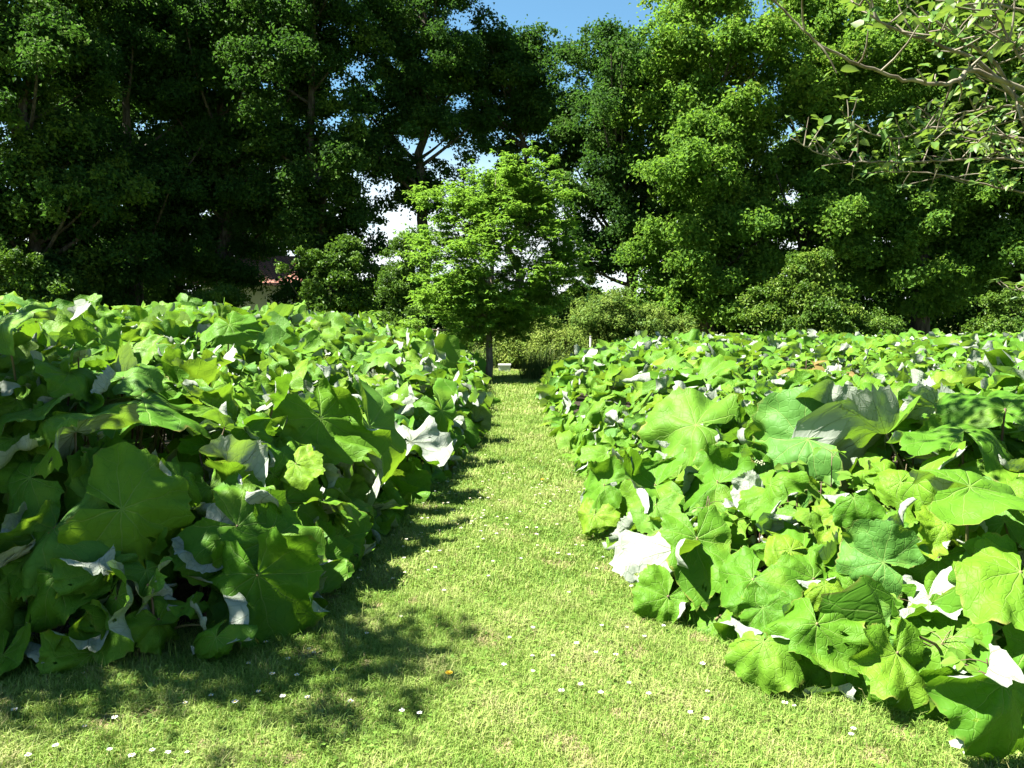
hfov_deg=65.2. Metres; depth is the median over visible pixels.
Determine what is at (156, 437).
butterbur plant
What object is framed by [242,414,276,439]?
butterbur plant
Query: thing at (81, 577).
butterbur plant
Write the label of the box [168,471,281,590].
butterbur plant
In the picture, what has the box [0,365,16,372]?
butterbur plant
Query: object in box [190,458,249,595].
butterbur plant
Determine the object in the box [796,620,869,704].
butterbur plant
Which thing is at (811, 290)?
shrub
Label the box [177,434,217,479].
butterbur plant
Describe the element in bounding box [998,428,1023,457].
butterbur plant
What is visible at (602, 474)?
butterbur plant
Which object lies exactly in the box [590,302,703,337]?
shrub
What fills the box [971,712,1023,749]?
butterbur plant
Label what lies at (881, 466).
butterbur plant
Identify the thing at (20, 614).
butterbur plant
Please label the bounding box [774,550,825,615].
butterbur plant
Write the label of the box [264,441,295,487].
butterbur plant
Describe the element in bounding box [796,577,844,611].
butterbur plant
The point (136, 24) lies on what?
tree
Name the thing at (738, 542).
butterbur plant
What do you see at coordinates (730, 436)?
butterbur plant
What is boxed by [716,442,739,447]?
butterbur plant
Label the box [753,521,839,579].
butterbur plant
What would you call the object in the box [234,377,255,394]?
butterbur plant
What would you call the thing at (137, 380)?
butterbur plant
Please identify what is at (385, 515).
butterbur plant
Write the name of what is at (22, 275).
shrub
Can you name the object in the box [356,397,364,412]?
butterbur plant
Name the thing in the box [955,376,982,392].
butterbur plant
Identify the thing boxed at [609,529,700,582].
butterbur plant
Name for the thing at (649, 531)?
ground elder
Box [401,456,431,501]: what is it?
butterbur plant
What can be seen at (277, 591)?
butterbur plant
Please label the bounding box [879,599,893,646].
butterbur plant
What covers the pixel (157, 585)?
butterbur plant
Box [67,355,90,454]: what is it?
butterbur plant
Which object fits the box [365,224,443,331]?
shrub
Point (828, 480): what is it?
ground elder
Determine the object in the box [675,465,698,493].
butterbur plant
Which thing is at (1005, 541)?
butterbur plant
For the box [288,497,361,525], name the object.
butterbur plant
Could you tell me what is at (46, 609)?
butterbur plant
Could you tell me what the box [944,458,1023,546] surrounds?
butterbur plant
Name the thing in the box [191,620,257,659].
butterbur plant
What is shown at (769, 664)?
butterbur plant
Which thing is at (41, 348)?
butterbur plant
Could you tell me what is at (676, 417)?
butterbur plant
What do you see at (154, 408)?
butterbur plant
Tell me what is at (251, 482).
butterbur plant
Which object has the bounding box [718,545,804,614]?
butterbur plant
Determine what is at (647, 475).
butterbur plant
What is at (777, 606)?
butterbur plant
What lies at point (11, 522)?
butterbur plant
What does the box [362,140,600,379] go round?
young tree
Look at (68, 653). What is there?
butterbur plant
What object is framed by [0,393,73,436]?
butterbur plant
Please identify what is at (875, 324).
shrub
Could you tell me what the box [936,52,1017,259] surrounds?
tree
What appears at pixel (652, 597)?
butterbur plant
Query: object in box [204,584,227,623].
butterbur plant
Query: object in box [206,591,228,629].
butterbur plant
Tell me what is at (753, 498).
butterbur plant
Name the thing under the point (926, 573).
butterbur plant
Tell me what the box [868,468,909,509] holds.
butterbur plant
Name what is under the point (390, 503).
butterbur plant
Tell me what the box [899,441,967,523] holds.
butterbur plant
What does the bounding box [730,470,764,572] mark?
butterbur plant
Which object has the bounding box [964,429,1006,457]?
butterbur plant
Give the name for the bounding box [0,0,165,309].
tree
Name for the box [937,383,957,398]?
butterbur plant
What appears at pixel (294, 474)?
butterbur plant
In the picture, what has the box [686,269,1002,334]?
hedge
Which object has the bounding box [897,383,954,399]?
butterbur plant
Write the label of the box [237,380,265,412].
butterbur plant
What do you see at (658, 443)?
butterbur plant
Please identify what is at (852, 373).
maple sapling
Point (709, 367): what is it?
butterbur plant
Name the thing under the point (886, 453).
butterbur plant
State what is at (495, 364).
rough grass
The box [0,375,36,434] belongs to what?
butterbur plant
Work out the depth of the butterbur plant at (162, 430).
5.96 m
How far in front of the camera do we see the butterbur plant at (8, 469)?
4.17 m
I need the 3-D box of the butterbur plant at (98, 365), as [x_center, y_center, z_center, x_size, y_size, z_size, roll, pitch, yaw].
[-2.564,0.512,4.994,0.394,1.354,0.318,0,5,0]
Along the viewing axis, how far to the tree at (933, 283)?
31.67 m
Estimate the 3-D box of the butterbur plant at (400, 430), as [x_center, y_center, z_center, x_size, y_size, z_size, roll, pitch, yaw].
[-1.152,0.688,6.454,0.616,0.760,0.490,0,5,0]
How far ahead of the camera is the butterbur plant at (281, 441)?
5.08 m
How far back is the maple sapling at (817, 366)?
8.23 m
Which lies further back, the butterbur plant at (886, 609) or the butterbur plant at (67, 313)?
the butterbur plant at (67, 313)
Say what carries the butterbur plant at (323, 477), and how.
on the soil bed at (184, 590)
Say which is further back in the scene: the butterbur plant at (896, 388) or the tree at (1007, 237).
the tree at (1007, 237)
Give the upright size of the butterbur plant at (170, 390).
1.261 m
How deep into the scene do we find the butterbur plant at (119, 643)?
3.66 m
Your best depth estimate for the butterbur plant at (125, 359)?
5.19 m
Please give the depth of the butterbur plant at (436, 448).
7.03 m
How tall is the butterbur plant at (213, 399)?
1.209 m
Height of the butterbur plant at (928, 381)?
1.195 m
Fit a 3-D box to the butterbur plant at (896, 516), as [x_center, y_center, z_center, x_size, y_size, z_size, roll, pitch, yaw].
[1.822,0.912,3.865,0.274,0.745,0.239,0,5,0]
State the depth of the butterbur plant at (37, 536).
3.85 m
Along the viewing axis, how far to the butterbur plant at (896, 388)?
6.30 m
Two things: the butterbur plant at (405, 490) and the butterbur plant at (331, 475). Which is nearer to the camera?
the butterbur plant at (331, 475)
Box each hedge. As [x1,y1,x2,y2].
[25,235,287,303]
[353,291,639,346]
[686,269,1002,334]
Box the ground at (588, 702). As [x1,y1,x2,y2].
[0,324,1023,767]
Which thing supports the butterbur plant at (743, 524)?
on the soil bed at (582, 397)
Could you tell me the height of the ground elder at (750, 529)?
0.738 m
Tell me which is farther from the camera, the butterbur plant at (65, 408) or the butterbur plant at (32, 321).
the butterbur plant at (32, 321)
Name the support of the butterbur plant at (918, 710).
on the ground at (588, 702)
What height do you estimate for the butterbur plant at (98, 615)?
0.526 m
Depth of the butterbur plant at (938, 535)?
3.65 m
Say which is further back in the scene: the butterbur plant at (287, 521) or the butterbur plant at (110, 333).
the butterbur plant at (110, 333)
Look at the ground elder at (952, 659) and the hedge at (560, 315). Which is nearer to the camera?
the ground elder at (952, 659)
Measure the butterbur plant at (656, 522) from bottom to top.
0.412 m
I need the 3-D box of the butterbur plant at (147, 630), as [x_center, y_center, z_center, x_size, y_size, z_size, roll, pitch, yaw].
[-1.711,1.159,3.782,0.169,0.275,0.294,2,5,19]
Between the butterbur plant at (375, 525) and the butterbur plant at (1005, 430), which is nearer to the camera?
the butterbur plant at (1005, 430)
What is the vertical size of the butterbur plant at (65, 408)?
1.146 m
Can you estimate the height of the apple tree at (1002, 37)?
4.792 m
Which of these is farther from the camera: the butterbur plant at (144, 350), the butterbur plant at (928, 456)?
the butterbur plant at (144, 350)
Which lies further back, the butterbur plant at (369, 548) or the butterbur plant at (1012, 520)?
the butterbur plant at (369, 548)
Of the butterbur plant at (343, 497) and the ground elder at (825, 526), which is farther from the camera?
the butterbur plant at (343, 497)
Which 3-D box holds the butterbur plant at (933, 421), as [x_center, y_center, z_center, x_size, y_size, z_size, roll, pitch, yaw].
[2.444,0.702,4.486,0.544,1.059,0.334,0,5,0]
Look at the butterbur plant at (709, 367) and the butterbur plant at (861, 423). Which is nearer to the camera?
the butterbur plant at (861, 423)
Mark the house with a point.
(259, 295)
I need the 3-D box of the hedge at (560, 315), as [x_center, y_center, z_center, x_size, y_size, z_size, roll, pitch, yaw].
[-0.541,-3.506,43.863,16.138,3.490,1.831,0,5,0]
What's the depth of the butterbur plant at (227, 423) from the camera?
4.68 m
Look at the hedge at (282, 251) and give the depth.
46.18 m
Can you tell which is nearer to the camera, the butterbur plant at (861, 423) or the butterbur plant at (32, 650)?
the butterbur plant at (32, 650)
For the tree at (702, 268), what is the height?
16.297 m
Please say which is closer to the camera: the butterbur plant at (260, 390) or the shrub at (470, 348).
the butterbur plant at (260, 390)
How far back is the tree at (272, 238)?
47.16 m
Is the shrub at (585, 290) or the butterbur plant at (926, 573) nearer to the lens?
the butterbur plant at (926, 573)
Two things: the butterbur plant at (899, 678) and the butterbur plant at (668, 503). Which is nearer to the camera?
the butterbur plant at (899, 678)
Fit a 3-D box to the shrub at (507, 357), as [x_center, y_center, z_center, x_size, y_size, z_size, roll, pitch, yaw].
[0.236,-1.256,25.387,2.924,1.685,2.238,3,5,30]
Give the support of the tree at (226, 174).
on the ground at (588, 702)
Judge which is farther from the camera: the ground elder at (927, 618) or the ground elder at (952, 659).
the ground elder at (927, 618)
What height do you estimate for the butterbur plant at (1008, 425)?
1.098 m
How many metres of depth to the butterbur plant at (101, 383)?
4.65 m
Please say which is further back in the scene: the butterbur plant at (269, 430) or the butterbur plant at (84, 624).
the butterbur plant at (269, 430)
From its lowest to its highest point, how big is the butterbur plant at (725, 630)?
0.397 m
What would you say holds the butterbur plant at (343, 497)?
on the soil bed at (184, 590)
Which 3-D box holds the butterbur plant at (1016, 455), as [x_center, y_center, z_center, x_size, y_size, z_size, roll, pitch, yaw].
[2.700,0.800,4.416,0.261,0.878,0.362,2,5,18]
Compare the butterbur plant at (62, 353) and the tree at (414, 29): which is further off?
the tree at (414, 29)
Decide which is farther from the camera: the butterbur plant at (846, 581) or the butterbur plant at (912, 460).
the butterbur plant at (912, 460)
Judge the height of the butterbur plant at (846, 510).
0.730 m
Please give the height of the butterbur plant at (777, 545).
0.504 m
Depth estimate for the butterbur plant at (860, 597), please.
3.43 m
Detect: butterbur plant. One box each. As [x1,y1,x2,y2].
[0,301,56,380]
[0,352,50,369]
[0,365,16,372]
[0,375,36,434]
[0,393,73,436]
[0,420,45,468]
[0,448,68,495]
[0,490,121,630]
[0,539,35,567]
[0,545,25,653]
[0,555,37,602]
[0,622,30,675]
[1,501,57,605]
[2,460,68,522]
[5,605,37,646]
[17,308,62,330]
[20,322,46,345]
[24,526,119,633]
[24,633,89,670]
[27,411,71,455]
[30,530,54,630]
[31,332,48,351]
[33,358,96,405]
[33,401,84,461]
[34,399,141,478]
[36,629,130,677]
[43,319,63,351]
[48,368,111,413]
[49,545,138,598]
[50,327,100,450]
[56,337,115,445]
[58,317,122,360]
[58,442,194,568]
[62,305,97,332]
[64,430,167,555]
[65,365,115,444]
[67,299,94,328]
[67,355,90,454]
[67,559,137,668]
[68,573,112,625]
[69,446,113,505]
[76,590,140,641]
[77,599,136,644]
[81,388,213,448]
[83,358,120,401]
[106,557,186,624]
[110,340,137,395]
[110,363,163,396]
[123,334,163,444]
[123,372,185,446]
[125,595,179,658]
[131,556,172,658]
[153,426,158,450]
[155,343,201,452]
[156,366,163,453]
[162,365,227,373]
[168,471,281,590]
[171,503,235,602]
[172,343,186,439]
[174,592,221,641]
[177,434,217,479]
[179,345,237,406]
[179,526,329,648]
[181,372,250,407]
[183,383,236,459]
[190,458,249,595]
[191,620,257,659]
[198,408,258,484]
[199,311,263,373]
[199,434,268,486]
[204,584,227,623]
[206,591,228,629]
[211,470,274,503]
[211,488,328,572]
[233,402,267,420]
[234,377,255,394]
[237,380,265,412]
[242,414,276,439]
[252,375,289,392]
[253,382,266,394]
[256,370,292,417]
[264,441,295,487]
[265,374,391,464]
[268,423,302,454]
[268,454,283,489]
[275,464,328,525]
[279,444,325,489]
[283,479,351,502]
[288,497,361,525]
[292,505,301,523]
[305,397,317,408]
[313,571,327,608]
[314,520,354,588]
[317,559,347,593]
[319,456,332,488]
[322,463,351,492]
[324,509,341,534]
[327,487,351,502]
[334,510,372,569]
[349,497,373,528]
[352,374,406,505]
[354,541,375,556]
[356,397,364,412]
[363,529,382,556]
[365,454,384,491]
[372,508,383,537]
[373,499,406,510]
[374,492,404,522]
[376,475,419,499]
[395,421,405,438]
[399,415,452,466]
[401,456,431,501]
[412,378,458,457]
[422,463,448,485]
[577,497,620,536]
[582,454,628,513]
[594,479,644,537]
[605,511,647,547]
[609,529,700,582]
[623,448,687,513]
[629,492,683,533]
[631,564,692,626]
[636,386,737,473]
[642,440,669,447]
[647,516,696,536]
[659,504,731,611]
[674,466,698,511]
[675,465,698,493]
[683,442,756,519]
[685,596,739,636]
[691,441,729,484]
[693,509,737,531]
[696,511,748,553]
[697,354,738,386]
[713,620,739,647]
[715,425,738,442]
[716,406,745,444]
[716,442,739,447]
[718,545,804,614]
[722,498,750,538]
[724,616,805,694]
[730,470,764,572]
[737,427,767,451]
[737,469,809,533]
[738,582,792,638]
[749,385,842,508]
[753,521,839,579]
[763,530,808,566]
[763,597,868,676]
[770,519,798,531]
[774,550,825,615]
[792,383,919,491]
[796,379,872,452]
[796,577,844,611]
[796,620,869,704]
[811,499,848,544]
[818,574,1002,700]
[821,489,885,528]
[826,566,854,588]
[835,519,928,597]
[847,615,929,711]
[851,459,907,506]
[859,372,903,396]
[867,664,948,722]
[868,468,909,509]
[873,442,906,459]
[877,417,928,467]
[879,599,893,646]
[882,497,916,526]
[886,423,1014,472]
[886,508,919,529]
[890,603,1006,713]
[891,523,972,594]
[892,418,921,431]
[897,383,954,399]
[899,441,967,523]
[899,566,962,619]
[900,384,937,419]
[904,438,973,458]
[909,413,977,464]
[909,467,1023,550]
[914,505,965,559]
[916,376,940,408]
[919,665,966,718]
[923,644,1023,762]
[929,593,942,604]
[933,392,964,407]
[934,390,1023,440]
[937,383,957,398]
[939,448,965,468]
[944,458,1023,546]
[947,532,1023,585]
[953,537,1023,630]
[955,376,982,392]
[961,466,999,531]
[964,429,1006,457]
[966,456,974,462]
[969,454,1023,471]
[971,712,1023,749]
[977,362,1020,393]
[980,509,1023,543]
[982,388,1016,428]
[983,349,1015,387]
[992,420,1019,429]
[992,424,1010,452]
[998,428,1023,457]
[998,430,1023,441]
[1010,451,1022,458]
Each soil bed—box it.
[31,378,428,642]
[574,373,904,571]
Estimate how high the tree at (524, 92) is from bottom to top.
16.231 m
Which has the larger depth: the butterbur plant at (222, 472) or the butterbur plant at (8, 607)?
the butterbur plant at (222, 472)
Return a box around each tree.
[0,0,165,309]
[2,0,171,307]
[48,0,250,307]
[69,4,259,302]
[126,0,308,303]
[185,0,433,314]
[220,3,343,253]
[321,0,527,327]
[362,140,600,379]
[423,14,594,293]
[527,12,703,298]
[587,0,836,334]
[606,1,755,240]
[715,0,932,326]
[750,0,1023,300]
[778,4,906,297]
[794,0,1023,334]
[899,0,1023,311]
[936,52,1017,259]
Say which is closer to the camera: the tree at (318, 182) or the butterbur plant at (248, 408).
the butterbur plant at (248, 408)
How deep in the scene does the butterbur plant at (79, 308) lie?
6.17 m
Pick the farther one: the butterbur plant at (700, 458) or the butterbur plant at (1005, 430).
the butterbur plant at (700, 458)
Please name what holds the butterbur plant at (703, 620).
on the ground at (588, 702)
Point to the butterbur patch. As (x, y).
(298, 341)
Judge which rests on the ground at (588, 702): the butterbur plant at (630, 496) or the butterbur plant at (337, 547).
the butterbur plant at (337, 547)
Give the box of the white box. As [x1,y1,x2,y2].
[498,364,510,371]
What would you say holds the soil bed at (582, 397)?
on the ground at (588, 702)
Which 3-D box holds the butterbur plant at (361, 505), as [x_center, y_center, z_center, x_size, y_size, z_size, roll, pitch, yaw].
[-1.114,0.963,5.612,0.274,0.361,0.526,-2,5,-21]
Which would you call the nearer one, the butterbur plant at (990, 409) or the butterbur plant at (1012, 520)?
the butterbur plant at (1012, 520)
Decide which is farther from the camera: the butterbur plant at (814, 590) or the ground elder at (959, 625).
the butterbur plant at (814, 590)
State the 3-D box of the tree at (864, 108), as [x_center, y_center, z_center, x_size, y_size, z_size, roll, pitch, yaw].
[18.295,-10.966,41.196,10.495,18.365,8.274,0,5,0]
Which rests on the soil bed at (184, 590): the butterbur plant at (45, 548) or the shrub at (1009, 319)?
the butterbur plant at (45, 548)
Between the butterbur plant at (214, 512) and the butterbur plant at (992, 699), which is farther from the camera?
the butterbur plant at (214, 512)
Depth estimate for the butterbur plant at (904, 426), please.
4.91 m
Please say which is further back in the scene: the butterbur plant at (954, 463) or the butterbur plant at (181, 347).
the butterbur plant at (181, 347)
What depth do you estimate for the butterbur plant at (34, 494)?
4.01 m
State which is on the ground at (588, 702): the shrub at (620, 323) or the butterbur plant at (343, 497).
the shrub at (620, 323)
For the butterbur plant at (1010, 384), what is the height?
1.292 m
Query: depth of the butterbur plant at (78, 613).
3.82 m
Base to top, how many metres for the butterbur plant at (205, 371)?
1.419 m
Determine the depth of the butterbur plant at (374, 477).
6.25 m
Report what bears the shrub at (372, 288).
on the ground at (588, 702)
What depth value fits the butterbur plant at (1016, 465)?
4.04 m
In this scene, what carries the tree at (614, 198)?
on the ground at (588, 702)
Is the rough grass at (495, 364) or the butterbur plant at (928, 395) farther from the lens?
the rough grass at (495, 364)
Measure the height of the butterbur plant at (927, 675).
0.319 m
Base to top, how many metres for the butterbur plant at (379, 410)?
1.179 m
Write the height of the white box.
0.220 m
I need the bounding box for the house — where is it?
[193,256,351,317]
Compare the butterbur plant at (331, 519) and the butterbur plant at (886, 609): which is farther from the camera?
the butterbur plant at (331, 519)
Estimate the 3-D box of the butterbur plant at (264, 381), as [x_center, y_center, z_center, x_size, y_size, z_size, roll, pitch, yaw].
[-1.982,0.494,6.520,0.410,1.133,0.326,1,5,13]
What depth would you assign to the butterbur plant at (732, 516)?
4.73 m
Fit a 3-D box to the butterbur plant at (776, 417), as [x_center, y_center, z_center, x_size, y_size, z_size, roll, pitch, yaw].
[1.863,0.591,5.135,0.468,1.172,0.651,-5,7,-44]
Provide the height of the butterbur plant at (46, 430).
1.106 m
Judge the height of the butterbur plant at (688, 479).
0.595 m
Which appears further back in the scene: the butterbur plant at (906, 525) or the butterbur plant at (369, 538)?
the butterbur plant at (369, 538)
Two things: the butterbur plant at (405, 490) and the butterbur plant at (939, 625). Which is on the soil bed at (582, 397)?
the butterbur plant at (939, 625)
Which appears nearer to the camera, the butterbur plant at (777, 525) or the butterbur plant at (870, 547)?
the butterbur plant at (870, 547)
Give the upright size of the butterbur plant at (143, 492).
0.969 m
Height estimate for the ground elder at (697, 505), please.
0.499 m
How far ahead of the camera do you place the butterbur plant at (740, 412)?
6.50 m
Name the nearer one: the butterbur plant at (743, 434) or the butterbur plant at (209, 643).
the butterbur plant at (209, 643)
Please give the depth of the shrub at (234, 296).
30.53 m
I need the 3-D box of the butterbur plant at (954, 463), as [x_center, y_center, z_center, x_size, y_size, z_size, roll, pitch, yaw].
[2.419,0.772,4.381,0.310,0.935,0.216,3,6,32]
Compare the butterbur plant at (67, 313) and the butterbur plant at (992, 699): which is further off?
the butterbur plant at (67, 313)
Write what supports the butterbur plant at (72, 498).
on the soil bed at (184, 590)
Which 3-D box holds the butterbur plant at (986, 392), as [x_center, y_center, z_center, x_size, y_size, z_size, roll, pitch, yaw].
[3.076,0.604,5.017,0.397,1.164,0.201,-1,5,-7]
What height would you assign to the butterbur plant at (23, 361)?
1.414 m
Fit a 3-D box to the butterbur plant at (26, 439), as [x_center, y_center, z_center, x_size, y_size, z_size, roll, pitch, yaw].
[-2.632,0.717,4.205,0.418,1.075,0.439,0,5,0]
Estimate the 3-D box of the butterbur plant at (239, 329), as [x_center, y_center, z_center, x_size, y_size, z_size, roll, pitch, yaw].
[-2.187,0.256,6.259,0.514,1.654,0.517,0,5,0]
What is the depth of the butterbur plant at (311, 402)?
5.74 m
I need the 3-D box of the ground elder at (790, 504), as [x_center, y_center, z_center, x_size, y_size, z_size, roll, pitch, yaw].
[1.741,0.825,4.978,0.352,0.728,0.245,1,5,10]
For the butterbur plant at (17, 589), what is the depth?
3.74 m
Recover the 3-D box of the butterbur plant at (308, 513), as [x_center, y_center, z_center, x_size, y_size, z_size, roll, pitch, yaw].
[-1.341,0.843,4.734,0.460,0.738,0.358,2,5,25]
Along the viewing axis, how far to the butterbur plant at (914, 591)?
3.52 m
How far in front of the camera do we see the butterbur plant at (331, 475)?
5.23 m
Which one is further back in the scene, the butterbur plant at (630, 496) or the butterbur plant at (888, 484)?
the butterbur plant at (630, 496)
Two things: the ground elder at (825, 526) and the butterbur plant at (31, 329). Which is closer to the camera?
the ground elder at (825, 526)
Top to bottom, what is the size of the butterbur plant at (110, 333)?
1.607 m
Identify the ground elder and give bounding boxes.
[641,528,658,535]
[685,499,724,515]
[748,460,773,570]
[764,460,812,533]
[795,483,845,534]
[812,447,853,527]
[835,471,889,509]
[890,593,932,621]
[891,618,986,666]
[938,651,988,675]
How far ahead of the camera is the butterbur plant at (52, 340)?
5.58 m
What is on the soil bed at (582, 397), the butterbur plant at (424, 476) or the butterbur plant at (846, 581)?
the butterbur plant at (846, 581)
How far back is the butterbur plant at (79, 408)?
4.71 m
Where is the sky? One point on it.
(560, 14)
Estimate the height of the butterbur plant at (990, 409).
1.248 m
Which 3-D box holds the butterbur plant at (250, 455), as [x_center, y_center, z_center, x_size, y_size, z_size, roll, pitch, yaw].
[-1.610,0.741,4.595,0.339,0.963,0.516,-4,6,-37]
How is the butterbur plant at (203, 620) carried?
on the soil bed at (184, 590)
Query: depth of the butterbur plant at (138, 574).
3.85 m
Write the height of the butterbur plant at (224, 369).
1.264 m
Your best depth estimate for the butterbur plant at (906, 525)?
4.09 m
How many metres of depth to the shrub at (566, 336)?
23.99 m
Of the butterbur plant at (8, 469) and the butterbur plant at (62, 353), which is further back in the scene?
the butterbur plant at (62, 353)
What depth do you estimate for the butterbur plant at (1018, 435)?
4.39 m
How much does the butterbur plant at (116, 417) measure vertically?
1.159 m
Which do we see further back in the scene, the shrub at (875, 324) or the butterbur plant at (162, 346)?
the shrub at (875, 324)
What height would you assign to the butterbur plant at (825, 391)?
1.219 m
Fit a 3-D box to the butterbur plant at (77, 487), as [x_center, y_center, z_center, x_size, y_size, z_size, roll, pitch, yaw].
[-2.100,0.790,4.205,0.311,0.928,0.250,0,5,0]
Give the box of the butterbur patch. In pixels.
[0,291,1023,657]
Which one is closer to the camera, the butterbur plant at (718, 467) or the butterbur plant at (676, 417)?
the butterbur plant at (718, 467)
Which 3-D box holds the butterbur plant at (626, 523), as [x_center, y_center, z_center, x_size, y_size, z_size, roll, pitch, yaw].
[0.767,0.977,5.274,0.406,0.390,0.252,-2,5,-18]
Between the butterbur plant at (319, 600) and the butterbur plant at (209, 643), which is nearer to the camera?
the butterbur plant at (209, 643)
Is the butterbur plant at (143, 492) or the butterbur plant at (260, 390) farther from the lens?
the butterbur plant at (260, 390)
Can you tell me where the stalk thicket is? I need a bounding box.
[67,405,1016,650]
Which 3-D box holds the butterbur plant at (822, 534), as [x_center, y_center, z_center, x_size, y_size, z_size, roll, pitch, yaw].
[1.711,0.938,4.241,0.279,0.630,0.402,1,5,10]
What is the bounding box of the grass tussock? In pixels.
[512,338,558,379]
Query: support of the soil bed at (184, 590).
on the ground at (588, 702)
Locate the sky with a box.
[0,0,1012,297]
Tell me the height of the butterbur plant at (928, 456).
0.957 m
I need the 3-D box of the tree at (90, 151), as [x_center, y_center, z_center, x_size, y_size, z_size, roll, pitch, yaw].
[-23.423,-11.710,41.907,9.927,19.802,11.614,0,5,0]
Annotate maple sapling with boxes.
[776,358,824,376]
[837,363,858,376]
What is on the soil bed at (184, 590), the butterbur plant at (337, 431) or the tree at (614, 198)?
the butterbur plant at (337, 431)
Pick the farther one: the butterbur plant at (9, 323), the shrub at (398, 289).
the shrub at (398, 289)
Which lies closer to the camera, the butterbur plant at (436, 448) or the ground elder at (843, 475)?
the ground elder at (843, 475)
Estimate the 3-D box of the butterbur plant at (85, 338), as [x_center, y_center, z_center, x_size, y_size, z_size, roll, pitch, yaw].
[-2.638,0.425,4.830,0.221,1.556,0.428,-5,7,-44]
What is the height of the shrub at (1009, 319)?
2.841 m
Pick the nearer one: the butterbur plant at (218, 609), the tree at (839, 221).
the butterbur plant at (218, 609)
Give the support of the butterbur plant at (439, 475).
on the ground at (588, 702)
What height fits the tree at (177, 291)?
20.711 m
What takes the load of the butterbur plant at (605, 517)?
on the ground at (588, 702)
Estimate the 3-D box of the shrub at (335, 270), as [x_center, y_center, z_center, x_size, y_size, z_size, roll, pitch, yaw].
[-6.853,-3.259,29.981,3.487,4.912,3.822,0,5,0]
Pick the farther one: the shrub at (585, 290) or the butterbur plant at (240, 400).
the shrub at (585, 290)
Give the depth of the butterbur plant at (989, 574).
3.10 m
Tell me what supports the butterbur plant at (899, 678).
on the soil bed at (582, 397)
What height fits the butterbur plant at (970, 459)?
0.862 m
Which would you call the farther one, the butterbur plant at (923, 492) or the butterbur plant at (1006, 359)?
the butterbur plant at (1006, 359)
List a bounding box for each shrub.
[0,234,95,302]
[176,278,255,306]
[274,233,376,317]
[351,262,400,317]
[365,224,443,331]
[432,330,502,363]
[476,327,543,367]
[504,316,597,364]
[551,280,668,345]
[557,265,601,322]
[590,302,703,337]
[731,240,871,336]
[849,304,912,335]
[954,284,1023,333]
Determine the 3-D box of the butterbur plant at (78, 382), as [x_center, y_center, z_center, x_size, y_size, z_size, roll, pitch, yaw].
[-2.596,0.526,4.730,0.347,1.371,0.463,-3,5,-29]
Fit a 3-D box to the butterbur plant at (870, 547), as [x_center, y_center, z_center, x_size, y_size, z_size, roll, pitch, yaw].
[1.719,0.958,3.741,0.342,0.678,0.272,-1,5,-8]
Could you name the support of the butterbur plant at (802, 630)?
on the ground at (588, 702)
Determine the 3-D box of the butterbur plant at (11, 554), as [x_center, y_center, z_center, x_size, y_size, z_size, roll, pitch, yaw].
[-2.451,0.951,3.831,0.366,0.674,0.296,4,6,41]
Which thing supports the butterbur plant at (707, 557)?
on the soil bed at (582, 397)
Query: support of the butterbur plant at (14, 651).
on the ground at (588, 702)
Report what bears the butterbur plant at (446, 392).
on the soil bed at (184, 590)
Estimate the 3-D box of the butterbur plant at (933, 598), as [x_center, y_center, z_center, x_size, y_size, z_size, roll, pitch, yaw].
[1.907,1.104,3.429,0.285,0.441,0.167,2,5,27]
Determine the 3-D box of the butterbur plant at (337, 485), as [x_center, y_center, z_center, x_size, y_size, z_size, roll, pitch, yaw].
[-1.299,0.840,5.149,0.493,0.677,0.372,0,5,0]
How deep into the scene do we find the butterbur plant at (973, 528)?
3.92 m
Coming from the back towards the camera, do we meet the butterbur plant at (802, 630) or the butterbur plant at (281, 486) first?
the butterbur plant at (281, 486)
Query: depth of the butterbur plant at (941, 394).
4.95 m
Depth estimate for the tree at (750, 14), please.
40.83 m
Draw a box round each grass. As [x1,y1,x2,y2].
[367,337,932,372]
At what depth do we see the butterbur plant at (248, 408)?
5.33 m
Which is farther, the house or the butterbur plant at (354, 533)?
the house
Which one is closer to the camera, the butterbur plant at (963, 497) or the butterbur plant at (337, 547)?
the butterbur plant at (963, 497)
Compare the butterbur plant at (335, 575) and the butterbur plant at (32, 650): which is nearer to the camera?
the butterbur plant at (32, 650)
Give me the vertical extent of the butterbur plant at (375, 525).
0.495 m
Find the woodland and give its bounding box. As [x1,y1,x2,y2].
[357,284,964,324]
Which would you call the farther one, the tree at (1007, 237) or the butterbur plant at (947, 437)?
the tree at (1007, 237)
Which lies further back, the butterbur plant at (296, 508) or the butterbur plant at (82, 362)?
the butterbur plant at (82, 362)

